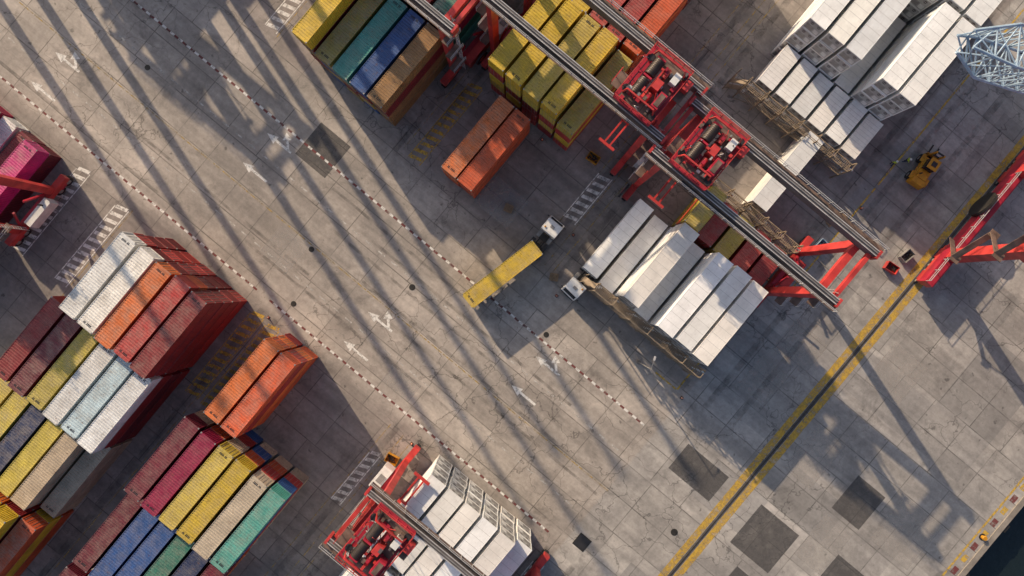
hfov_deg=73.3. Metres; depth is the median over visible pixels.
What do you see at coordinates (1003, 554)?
water
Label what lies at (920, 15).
refrigerated container
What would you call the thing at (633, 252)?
refrigerated container
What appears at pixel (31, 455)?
shipping container
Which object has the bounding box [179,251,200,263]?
shipping container
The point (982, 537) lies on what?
mooring bollard
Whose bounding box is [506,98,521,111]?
shipping container
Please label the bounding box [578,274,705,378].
reefer rack
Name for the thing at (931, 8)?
refrigerated container
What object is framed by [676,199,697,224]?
shipping container
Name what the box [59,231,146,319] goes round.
shipping container
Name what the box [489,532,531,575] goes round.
refrigerated container
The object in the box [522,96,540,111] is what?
shipping container
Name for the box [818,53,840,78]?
refrigerated container
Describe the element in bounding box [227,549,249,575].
shipping container
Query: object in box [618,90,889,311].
rubber tyred gantry crane
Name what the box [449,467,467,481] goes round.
refrigerated container
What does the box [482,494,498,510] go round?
refrigerated container
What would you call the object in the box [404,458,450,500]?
refrigerated container
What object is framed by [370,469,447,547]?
refrigerated container
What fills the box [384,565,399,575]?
refrigerated container
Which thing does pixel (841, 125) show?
refrigerated container
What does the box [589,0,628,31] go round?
shipping container
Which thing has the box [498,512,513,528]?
refrigerated container
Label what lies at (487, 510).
refrigerated container
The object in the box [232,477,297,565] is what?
shipping container
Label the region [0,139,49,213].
shipping container
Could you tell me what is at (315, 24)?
shipping container
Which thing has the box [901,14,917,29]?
refrigerated container
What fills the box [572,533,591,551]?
drain cover
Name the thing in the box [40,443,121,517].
shipping container
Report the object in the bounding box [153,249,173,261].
shipping container
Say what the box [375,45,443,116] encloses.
shipping container
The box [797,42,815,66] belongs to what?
refrigerated container
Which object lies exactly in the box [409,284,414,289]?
manhole cover
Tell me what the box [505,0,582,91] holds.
shipping container
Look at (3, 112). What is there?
shipping container
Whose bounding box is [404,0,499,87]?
rubber tyred gantry crane
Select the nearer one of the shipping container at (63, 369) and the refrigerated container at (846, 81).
the shipping container at (63, 369)
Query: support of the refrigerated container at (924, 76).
on the refrigerated container at (889, 106)
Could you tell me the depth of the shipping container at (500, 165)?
96.97 m
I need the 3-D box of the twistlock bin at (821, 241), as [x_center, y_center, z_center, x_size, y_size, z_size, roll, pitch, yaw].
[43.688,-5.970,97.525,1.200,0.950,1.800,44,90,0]
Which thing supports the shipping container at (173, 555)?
on the shipping container at (182, 562)
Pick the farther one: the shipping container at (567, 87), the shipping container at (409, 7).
the shipping container at (409, 7)
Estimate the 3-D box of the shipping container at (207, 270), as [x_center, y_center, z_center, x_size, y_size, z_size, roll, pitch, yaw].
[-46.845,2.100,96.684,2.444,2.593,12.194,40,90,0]
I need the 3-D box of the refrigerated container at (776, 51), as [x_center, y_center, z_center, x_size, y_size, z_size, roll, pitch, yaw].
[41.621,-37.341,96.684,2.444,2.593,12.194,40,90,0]
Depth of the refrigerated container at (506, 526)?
91.50 m
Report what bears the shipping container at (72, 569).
on the shipping container
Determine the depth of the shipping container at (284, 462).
96.78 m
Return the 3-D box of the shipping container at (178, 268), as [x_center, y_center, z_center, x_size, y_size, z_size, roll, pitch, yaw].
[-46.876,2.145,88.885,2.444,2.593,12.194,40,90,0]
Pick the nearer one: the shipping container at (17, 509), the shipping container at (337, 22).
the shipping container at (337, 22)
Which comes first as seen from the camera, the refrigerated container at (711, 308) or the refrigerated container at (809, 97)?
the refrigerated container at (711, 308)
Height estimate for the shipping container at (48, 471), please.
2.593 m
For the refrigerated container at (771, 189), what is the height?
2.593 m
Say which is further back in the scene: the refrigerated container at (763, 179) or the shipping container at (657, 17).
the refrigerated container at (763, 179)
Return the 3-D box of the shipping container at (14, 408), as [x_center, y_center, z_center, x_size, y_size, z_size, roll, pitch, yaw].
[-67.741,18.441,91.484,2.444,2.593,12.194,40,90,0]
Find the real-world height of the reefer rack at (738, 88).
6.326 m
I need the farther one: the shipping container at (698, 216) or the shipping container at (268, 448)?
the shipping container at (268, 448)
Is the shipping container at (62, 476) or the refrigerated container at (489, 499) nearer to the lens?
the shipping container at (62, 476)
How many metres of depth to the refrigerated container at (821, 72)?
93.24 m
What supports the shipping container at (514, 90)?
on the shipping container at (513, 94)
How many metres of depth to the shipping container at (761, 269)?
92.84 m
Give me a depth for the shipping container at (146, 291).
85.04 m
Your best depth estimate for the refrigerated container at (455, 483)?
91.00 m
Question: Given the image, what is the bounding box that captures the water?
[968,506,1023,575]
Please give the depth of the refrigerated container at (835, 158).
96.50 m
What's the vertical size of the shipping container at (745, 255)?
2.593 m
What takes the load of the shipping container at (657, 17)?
on the shipping container at (633, 63)
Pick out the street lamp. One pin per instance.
(638, 361)
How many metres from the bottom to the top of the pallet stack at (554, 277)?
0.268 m
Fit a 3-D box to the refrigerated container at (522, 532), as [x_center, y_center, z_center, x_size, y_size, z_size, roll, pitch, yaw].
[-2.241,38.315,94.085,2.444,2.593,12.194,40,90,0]
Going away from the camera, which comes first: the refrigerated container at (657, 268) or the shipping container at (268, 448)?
the refrigerated container at (657, 268)
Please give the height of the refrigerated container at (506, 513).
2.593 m
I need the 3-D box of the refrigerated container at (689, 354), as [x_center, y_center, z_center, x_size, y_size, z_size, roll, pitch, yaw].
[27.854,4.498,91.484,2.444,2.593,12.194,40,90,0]
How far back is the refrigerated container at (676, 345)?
94.14 m
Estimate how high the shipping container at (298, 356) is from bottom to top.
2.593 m
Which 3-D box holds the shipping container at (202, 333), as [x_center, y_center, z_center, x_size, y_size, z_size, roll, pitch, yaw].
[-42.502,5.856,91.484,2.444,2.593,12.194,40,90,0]
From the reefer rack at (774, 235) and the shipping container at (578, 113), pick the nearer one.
the shipping container at (578, 113)
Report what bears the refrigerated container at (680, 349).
on the refrigerated container
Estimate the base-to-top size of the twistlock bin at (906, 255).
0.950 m
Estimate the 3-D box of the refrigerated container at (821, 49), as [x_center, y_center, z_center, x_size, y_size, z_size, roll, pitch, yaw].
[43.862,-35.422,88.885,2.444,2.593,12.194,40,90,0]
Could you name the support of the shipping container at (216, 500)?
on the shipping container at (255, 458)
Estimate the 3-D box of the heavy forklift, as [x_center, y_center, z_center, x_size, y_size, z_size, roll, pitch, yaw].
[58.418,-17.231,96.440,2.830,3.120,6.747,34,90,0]
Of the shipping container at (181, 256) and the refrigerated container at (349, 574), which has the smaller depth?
the refrigerated container at (349, 574)
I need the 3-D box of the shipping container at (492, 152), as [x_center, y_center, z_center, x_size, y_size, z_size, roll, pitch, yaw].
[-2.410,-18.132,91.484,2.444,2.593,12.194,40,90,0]
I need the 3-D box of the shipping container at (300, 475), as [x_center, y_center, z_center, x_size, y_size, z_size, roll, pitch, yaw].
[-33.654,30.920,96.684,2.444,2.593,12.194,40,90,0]
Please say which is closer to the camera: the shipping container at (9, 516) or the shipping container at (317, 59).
the shipping container at (9, 516)
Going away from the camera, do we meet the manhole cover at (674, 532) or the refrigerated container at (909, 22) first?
the refrigerated container at (909, 22)
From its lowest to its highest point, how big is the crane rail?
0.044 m
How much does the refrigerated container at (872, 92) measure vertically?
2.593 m
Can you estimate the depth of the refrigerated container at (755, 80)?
96.72 m
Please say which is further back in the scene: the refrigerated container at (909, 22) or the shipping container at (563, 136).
the refrigerated container at (909, 22)
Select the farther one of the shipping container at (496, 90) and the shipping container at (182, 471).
the shipping container at (496, 90)
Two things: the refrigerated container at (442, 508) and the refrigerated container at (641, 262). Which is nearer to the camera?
the refrigerated container at (442, 508)
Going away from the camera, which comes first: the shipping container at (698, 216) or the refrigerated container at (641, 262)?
the shipping container at (698, 216)
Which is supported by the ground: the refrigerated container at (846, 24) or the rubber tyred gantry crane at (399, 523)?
the rubber tyred gantry crane at (399, 523)
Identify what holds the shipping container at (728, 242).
on the shipping container
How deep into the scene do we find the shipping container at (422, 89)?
96.78 m
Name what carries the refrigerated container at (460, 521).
on the refrigerated container at (474, 499)
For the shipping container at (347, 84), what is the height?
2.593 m
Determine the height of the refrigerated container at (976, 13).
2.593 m
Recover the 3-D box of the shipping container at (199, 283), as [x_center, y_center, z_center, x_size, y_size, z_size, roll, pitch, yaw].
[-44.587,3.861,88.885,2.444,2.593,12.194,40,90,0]
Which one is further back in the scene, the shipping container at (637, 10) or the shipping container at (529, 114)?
the shipping container at (529, 114)
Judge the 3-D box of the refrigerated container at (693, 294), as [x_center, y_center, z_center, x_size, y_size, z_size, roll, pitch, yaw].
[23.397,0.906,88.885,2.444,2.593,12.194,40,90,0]
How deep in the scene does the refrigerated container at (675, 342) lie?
91.48 m
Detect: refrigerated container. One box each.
[345,548,370,575]
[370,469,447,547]
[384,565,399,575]
[392,483,464,573]
[403,454,452,499]
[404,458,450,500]
[405,464,449,501]
[405,497,480,575]
[419,477,465,519]
[430,511,497,575]
[441,505,498,561]
[448,472,467,489]
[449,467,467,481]
[459,525,514,575]
[464,491,481,508]
[465,485,482,501]
[466,480,482,494]
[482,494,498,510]
[482,499,497,515]
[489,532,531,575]
[498,506,514,523]
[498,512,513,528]
[498,518,513,534]
[514,518,530,535]
[514,525,530,542]
[596,215,667,293]
[613,227,671,305]
[615,227,673,306]
[618,224,679,306]
[621,223,699,307]
[631,242,704,320]
[647,254,706,333]
[650,253,712,335]
[654,252,733,337]
[663,335,679,347]
[667,336,684,348]
[673,265,751,350]
[678,348,695,361]
[683,349,701,363]
[688,280,768,365]
[741,135,801,214]
[746,56,775,100]
[747,131,823,212]
[753,45,800,94]
[762,66,794,113]
[769,58,817,108]
[771,0,815,55]
[778,0,817,52]
[778,79,810,126]
[784,73,832,122]
[785,0,819,51]
[792,95,824,135]
[793,0,821,44]
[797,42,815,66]
[800,86,850,133]
[801,0,849,37]
[802,33,823,64]
[810,0,851,58]
[813,59,831,79]
[817,108,841,152]
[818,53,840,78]
[820,0,880,51]
[820,99,867,148]
[825,146,844,165]
[827,1,880,72]
[829,17,905,93]
[833,113,882,162]
[837,0,910,66]
[846,27,907,102]
[851,19,919,107]
[861,11,931,101]
[864,104,880,120]
[868,99,891,120]
[872,2,960,95]
[879,93,902,115]
[889,17,975,110]
[898,13,908,22]
[901,3,919,19]
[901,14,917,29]
[909,0,931,11]
[912,5,930,22]
[924,0,939,14]
[936,0,971,12]
[955,0,1001,27]
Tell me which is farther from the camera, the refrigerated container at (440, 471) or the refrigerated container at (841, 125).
the refrigerated container at (841, 125)
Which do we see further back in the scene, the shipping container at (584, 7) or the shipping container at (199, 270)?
the shipping container at (199, 270)
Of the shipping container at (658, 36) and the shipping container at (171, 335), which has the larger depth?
the shipping container at (658, 36)
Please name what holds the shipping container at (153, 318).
on the shipping container at (199, 283)
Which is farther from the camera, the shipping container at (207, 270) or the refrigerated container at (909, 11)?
the shipping container at (207, 270)
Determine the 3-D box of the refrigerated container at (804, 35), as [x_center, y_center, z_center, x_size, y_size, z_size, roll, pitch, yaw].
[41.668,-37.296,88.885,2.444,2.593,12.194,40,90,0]
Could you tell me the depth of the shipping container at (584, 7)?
87.64 m
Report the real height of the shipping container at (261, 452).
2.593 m
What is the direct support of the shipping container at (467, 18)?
on the shipping container at (470, 23)
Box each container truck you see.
[462,215,565,308]
[561,199,653,300]
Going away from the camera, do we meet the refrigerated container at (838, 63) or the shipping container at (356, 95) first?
the refrigerated container at (838, 63)
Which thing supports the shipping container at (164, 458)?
on the shipping container at (206, 419)
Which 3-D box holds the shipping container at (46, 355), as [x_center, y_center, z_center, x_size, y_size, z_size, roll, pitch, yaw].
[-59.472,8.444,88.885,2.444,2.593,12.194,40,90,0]
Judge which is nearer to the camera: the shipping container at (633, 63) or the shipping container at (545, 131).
the shipping container at (633, 63)
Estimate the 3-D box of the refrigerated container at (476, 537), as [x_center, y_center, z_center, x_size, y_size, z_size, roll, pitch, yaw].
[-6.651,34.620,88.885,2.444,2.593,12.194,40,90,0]
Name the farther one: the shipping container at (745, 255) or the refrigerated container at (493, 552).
the shipping container at (745, 255)
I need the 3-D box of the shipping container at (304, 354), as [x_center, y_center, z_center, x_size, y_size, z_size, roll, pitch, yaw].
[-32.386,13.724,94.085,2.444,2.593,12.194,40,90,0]
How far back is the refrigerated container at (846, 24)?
85.01 m
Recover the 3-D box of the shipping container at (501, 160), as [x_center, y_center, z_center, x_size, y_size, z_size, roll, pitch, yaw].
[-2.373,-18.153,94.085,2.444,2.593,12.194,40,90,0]
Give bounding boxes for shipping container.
[0,106,13,118]
[0,116,29,153]
[0,130,45,166]
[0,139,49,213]
[0,144,61,222]
[0,296,65,381]
[0,378,13,407]
[0,391,31,441]
[0,404,47,476]
[0,419,64,496]
[0,492,11,505]
[0,501,32,543]
[0,504,18,538]
[0,512,48,575]
[6,509,61,575]
[7,314,82,396]
[10,432,83,509]
[13,509,73,575]
[25,328,98,410]
[31,503,41,513]
[38,449,85,503]
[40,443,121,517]
[41,343,117,425]
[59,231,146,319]
[59,563,91,575]
[60,356,133,438]
[67,438,131,510]
[72,493,144,572]
[76,246,164,334]
[76,372,161,453]
[88,508,162,575]
[93,262,180,349]
[104,373,172,448]
[112,275,199,362]
[116,371,180,443]
[116,521,180,575]
[124,413,207,501]
[127,368,189,439]
[128,291,214,378]
[134,233,157,248]
[140,428,223,516]
[144,535,200,575]
[145,235,166,248]
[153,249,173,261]
[154,237,176,250]
[155,291,223,375]
[158,441,240,530]
[160,249,183,262]
[164,238,185,251]
[166,291,231,373]
[167,262,190,275]
[171,250,192,262]
[171,549,192,575]
[172,550,218,575]
[175,454,257,544]
[176,290,240,370]
[177,262,199,275]
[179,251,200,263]
[183,438,249,522]
[185,290,246,367]
[186,275,208,290]
[187,263,207,276]
[192,470,274,559]
[195,276,216,290]
[195,410,214,430]
[196,264,216,276]
[198,562,209,575]
[201,450,264,535]
[201,563,235,575]
[203,276,224,290]
[203,337,284,423]
[209,483,291,573]
[210,424,231,443]
[213,277,231,289]
[217,464,280,550]
[220,351,301,438]
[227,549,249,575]
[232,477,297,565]
[237,434,255,452]
[241,473,302,556]
[243,349,307,433]
[245,430,263,449]
[250,467,308,547]
[251,348,312,429]
[252,445,271,471]
[258,346,317,425]
[260,442,277,463]
[268,459,287,485]
[272,336,290,351]
[275,455,292,479]
[277,335,296,350]
[284,333,302,348]
[291,0,353,49]
[300,0,357,54]
[310,53,327,68]
[315,0,387,70]
[320,60,338,76]
[330,72,345,86]
[332,0,408,85]
[339,76,355,91]
[343,82,359,96]
[346,86,363,101]
[349,9,425,99]
[356,90,372,103]
[358,94,375,109]
[367,22,441,112]
[374,51,445,121]
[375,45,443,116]
[380,57,447,125]
[402,0,418,14]
[419,13,434,27]
[426,0,436,4]
[432,0,470,18]
[435,1,478,29]
[441,95,513,180]
[443,171,457,183]
[453,12,480,43]
[457,108,529,193]
[459,125,529,195]
[460,16,480,44]
[461,129,529,198]
[488,0,564,77]
[488,66,504,82]
[489,72,505,89]
[490,79,505,93]
[491,84,505,98]
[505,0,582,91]
[505,20,579,96]
[506,87,522,101]
[506,91,521,107]
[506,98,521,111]
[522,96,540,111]
[522,100,539,115]
[522,105,539,121]
[522,111,538,125]
[523,13,600,106]
[537,123,554,137]
[538,119,555,133]
[539,55,612,129]
[540,27,618,119]
[540,47,615,124]
[553,89,616,150]
[554,88,615,147]
[555,69,628,143]
[556,49,632,138]
[571,0,592,17]
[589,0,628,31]
[607,0,656,48]
[613,0,658,54]
[620,0,684,61]
[622,0,686,67]
[627,0,687,74]
[628,11,680,74]
[671,197,695,226]
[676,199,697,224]
[680,185,727,232]
[694,240,703,248]
[696,201,738,247]
[707,215,754,258]
[728,229,771,271]
[746,243,787,285]
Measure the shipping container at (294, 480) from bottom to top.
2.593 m
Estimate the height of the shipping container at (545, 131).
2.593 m
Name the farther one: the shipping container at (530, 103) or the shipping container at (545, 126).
the shipping container at (545, 126)
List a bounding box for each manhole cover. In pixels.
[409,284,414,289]
[671,529,677,535]
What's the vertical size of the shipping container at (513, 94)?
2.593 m
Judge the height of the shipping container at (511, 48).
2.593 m
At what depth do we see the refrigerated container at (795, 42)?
91.48 m
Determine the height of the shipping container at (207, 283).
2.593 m
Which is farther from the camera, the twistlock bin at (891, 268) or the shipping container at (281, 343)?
the twistlock bin at (891, 268)
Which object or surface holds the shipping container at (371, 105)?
on the shipping container
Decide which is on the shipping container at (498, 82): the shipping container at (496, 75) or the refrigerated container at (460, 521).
the shipping container at (496, 75)
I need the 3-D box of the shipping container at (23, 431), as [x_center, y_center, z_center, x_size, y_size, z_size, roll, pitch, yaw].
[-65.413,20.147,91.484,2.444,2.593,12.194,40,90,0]
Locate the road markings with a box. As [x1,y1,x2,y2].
[0,0,1023,575]
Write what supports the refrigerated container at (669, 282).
on the refrigerated container
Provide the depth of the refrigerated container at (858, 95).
91.43 m
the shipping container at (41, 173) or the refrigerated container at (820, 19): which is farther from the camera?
the shipping container at (41, 173)
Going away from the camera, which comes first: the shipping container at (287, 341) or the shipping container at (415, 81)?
the shipping container at (415, 81)
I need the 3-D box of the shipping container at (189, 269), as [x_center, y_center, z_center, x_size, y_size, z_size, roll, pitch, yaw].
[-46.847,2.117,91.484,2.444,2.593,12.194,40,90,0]
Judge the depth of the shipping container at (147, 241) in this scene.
89.05 m
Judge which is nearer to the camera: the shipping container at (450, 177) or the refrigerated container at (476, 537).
the refrigerated container at (476, 537)
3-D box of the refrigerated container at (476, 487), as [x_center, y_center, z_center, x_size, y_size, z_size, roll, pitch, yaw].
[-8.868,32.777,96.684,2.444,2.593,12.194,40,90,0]
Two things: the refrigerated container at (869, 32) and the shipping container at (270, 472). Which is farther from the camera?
the shipping container at (270, 472)
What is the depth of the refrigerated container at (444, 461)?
97.01 m
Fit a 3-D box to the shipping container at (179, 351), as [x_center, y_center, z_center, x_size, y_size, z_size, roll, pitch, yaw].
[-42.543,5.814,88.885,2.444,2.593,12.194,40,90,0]
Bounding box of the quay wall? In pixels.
[958,496,1023,575]
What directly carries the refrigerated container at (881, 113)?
on the refrigerated container at (872, 114)
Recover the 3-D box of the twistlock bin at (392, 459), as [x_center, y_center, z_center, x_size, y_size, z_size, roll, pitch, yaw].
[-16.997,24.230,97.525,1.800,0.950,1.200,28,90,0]
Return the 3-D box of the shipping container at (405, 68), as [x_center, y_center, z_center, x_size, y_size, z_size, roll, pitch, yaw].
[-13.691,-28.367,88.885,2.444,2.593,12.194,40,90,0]
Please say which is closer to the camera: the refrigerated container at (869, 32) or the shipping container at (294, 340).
the refrigerated container at (869, 32)
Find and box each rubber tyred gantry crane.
[0,174,73,246]
[319,443,549,575]
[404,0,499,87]
[476,0,713,176]
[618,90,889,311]
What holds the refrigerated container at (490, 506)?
on the refrigerated container at (489, 499)
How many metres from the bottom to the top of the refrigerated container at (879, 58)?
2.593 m
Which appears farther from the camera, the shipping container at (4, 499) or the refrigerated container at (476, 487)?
the refrigerated container at (476, 487)
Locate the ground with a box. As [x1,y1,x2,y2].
[0,0,1023,575]
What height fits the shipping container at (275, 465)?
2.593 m
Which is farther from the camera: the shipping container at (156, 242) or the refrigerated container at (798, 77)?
the refrigerated container at (798, 77)
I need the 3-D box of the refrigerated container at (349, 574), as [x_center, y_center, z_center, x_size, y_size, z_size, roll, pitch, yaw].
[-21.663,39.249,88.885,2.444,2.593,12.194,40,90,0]
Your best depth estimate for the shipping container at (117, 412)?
87.64 m
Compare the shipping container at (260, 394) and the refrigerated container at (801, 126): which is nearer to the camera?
the shipping container at (260, 394)
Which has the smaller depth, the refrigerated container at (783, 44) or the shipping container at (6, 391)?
the shipping container at (6, 391)
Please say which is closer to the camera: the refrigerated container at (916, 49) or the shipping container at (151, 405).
the refrigerated container at (916, 49)
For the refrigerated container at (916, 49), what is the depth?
85.01 m
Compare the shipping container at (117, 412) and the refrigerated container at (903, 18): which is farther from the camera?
the refrigerated container at (903, 18)
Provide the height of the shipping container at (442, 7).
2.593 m
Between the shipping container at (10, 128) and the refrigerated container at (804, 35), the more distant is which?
the shipping container at (10, 128)
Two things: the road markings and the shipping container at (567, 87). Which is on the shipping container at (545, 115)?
the shipping container at (567, 87)
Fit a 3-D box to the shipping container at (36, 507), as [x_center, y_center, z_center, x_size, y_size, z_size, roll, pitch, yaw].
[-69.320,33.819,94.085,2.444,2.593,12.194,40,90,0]
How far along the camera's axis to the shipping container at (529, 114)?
94.04 m
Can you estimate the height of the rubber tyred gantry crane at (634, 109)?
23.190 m
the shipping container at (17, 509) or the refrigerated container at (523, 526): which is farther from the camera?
the refrigerated container at (523, 526)
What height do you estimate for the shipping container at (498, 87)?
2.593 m
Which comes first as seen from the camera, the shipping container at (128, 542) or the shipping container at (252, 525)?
the shipping container at (252, 525)
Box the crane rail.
[670,159,1015,575]
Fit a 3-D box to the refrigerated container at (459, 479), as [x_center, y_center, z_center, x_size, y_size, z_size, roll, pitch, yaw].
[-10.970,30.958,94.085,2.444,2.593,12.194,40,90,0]
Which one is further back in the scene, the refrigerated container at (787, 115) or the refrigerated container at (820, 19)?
the refrigerated container at (787, 115)
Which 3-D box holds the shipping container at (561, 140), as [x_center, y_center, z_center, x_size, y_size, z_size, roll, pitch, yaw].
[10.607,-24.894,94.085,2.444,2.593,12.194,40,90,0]
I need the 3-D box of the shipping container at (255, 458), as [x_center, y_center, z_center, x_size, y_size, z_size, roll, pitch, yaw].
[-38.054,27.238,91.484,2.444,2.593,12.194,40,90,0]
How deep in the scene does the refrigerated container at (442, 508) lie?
87.61 m
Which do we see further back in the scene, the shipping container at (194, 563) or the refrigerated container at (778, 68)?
the refrigerated container at (778, 68)
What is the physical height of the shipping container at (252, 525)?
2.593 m
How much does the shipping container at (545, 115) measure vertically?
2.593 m
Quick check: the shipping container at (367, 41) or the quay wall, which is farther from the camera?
the quay wall
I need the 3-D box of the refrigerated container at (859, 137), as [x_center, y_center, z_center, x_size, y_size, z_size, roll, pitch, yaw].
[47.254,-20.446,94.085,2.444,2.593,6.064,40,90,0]
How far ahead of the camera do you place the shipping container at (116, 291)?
85.04 m
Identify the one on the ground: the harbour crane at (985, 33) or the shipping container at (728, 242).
the harbour crane at (985, 33)
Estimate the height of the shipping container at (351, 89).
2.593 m
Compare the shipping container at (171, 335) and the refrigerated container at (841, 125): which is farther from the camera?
the refrigerated container at (841, 125)
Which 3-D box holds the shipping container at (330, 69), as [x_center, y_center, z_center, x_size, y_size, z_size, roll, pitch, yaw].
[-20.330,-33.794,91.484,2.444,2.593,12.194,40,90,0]
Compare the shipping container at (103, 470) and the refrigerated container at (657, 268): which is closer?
the refrigerated container at (657, 268)
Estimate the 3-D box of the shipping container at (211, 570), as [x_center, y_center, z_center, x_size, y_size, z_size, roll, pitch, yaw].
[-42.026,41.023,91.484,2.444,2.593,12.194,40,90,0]
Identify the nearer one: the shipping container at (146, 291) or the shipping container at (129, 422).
the shipping container at (146, 291)
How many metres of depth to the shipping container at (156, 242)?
91.72 m
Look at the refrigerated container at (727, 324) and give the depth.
87.61 m
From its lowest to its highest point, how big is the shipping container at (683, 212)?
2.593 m
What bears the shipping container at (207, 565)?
on the shipping container
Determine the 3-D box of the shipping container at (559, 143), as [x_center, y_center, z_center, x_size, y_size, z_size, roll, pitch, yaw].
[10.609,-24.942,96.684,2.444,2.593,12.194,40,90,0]
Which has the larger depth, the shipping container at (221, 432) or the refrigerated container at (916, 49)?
the shipping container at (221, 432)
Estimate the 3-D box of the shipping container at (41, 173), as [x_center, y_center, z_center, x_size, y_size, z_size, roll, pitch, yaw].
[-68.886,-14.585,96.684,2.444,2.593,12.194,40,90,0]
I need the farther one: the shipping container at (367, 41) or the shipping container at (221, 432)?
the shipping container at (221, 432)
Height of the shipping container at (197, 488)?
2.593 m
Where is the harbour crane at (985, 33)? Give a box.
[955,23,1023,94]
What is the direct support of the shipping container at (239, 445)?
on the shipping container at (247, 441)
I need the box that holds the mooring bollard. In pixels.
[979,534,987,540]
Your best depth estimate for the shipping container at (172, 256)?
91.51 m
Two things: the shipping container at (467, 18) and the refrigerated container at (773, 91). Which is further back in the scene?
the refrigerated container at (773, 91)
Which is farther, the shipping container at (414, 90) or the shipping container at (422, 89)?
the shipping container at (422, 89)
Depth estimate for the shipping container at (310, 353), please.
96.76 m
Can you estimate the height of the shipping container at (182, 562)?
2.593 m
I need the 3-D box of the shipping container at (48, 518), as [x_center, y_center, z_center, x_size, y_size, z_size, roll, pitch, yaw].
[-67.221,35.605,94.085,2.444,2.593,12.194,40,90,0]
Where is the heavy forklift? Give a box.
[904,145,945,189]
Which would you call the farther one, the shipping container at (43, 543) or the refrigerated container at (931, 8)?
the shipping container at (43, 543)
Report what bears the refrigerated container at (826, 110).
on the refrigerated container at (801, 126)
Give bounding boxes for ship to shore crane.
[913,150,1023,286]
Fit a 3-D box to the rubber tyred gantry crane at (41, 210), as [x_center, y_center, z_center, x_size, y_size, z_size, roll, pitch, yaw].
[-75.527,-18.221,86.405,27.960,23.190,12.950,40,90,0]
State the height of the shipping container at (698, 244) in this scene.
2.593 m
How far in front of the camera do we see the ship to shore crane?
94.00 m
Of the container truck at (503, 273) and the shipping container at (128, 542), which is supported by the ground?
the container truck at (503, 273)
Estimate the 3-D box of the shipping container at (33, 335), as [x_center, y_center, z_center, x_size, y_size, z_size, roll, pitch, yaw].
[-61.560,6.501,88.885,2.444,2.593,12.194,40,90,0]
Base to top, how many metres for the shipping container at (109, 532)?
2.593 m
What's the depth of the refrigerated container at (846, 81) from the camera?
92.81 m
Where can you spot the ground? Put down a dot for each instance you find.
(932, 442)
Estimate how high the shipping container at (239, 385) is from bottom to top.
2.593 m
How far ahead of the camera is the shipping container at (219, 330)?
96.80 m
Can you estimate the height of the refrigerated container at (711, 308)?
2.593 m
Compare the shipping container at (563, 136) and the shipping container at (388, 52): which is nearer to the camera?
the shipping container at (388, 52)
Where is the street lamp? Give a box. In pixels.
[637,356,655,369]
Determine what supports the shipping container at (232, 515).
on the shipping container at (270, 472)
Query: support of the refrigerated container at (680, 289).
on the refrigerated container at (676, 288)
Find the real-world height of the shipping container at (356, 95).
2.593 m
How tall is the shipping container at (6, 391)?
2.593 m
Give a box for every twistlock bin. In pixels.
[384,452,399,465]
[585,151,600,165]
[815,238,827,244]
[882,261,899,274]
[898,248,915,262]
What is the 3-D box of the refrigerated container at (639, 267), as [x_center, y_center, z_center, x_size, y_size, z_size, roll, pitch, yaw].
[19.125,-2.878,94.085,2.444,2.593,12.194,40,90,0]
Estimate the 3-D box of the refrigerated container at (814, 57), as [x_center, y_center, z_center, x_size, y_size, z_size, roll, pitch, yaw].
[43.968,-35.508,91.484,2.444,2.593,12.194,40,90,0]
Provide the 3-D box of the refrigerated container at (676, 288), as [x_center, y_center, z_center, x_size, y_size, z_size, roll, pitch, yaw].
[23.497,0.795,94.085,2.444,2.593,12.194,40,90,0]
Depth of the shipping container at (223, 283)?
96.83 m
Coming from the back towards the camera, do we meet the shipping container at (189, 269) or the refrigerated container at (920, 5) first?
the shipping container at (189, 269)
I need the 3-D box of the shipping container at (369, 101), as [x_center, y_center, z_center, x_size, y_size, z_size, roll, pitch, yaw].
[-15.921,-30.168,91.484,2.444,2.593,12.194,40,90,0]
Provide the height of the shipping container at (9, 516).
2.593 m
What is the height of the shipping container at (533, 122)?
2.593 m
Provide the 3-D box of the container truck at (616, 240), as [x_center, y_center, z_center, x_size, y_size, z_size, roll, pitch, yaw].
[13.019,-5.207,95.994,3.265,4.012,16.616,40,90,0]
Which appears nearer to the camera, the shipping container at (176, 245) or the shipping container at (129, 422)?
the shipping container at (129, 422)
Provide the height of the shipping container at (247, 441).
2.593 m
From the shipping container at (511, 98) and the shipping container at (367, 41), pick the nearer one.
the shipping container at (367, 41)
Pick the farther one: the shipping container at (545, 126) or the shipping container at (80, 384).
the shipping container at (545, 126)
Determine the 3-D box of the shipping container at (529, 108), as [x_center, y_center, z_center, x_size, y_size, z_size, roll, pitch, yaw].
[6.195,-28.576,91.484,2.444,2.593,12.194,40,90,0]
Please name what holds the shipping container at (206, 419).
on the shipping container
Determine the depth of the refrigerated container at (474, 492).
93.96 m
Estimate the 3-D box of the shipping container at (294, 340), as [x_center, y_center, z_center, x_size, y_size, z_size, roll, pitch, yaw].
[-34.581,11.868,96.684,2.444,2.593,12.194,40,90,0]
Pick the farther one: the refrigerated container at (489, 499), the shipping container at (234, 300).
the refrigerated container at (489, 499)
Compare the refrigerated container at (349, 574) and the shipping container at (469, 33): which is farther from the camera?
the shipping container at (469, 33)
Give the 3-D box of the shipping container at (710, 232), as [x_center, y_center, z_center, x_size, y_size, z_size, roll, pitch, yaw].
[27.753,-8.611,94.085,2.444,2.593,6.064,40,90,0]
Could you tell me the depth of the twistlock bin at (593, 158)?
97.49 m
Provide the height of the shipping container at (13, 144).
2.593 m
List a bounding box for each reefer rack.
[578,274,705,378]
[682,156,803,254]
[722,68,857,177]
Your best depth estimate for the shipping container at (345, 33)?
87.64 m
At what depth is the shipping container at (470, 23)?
94.25 m

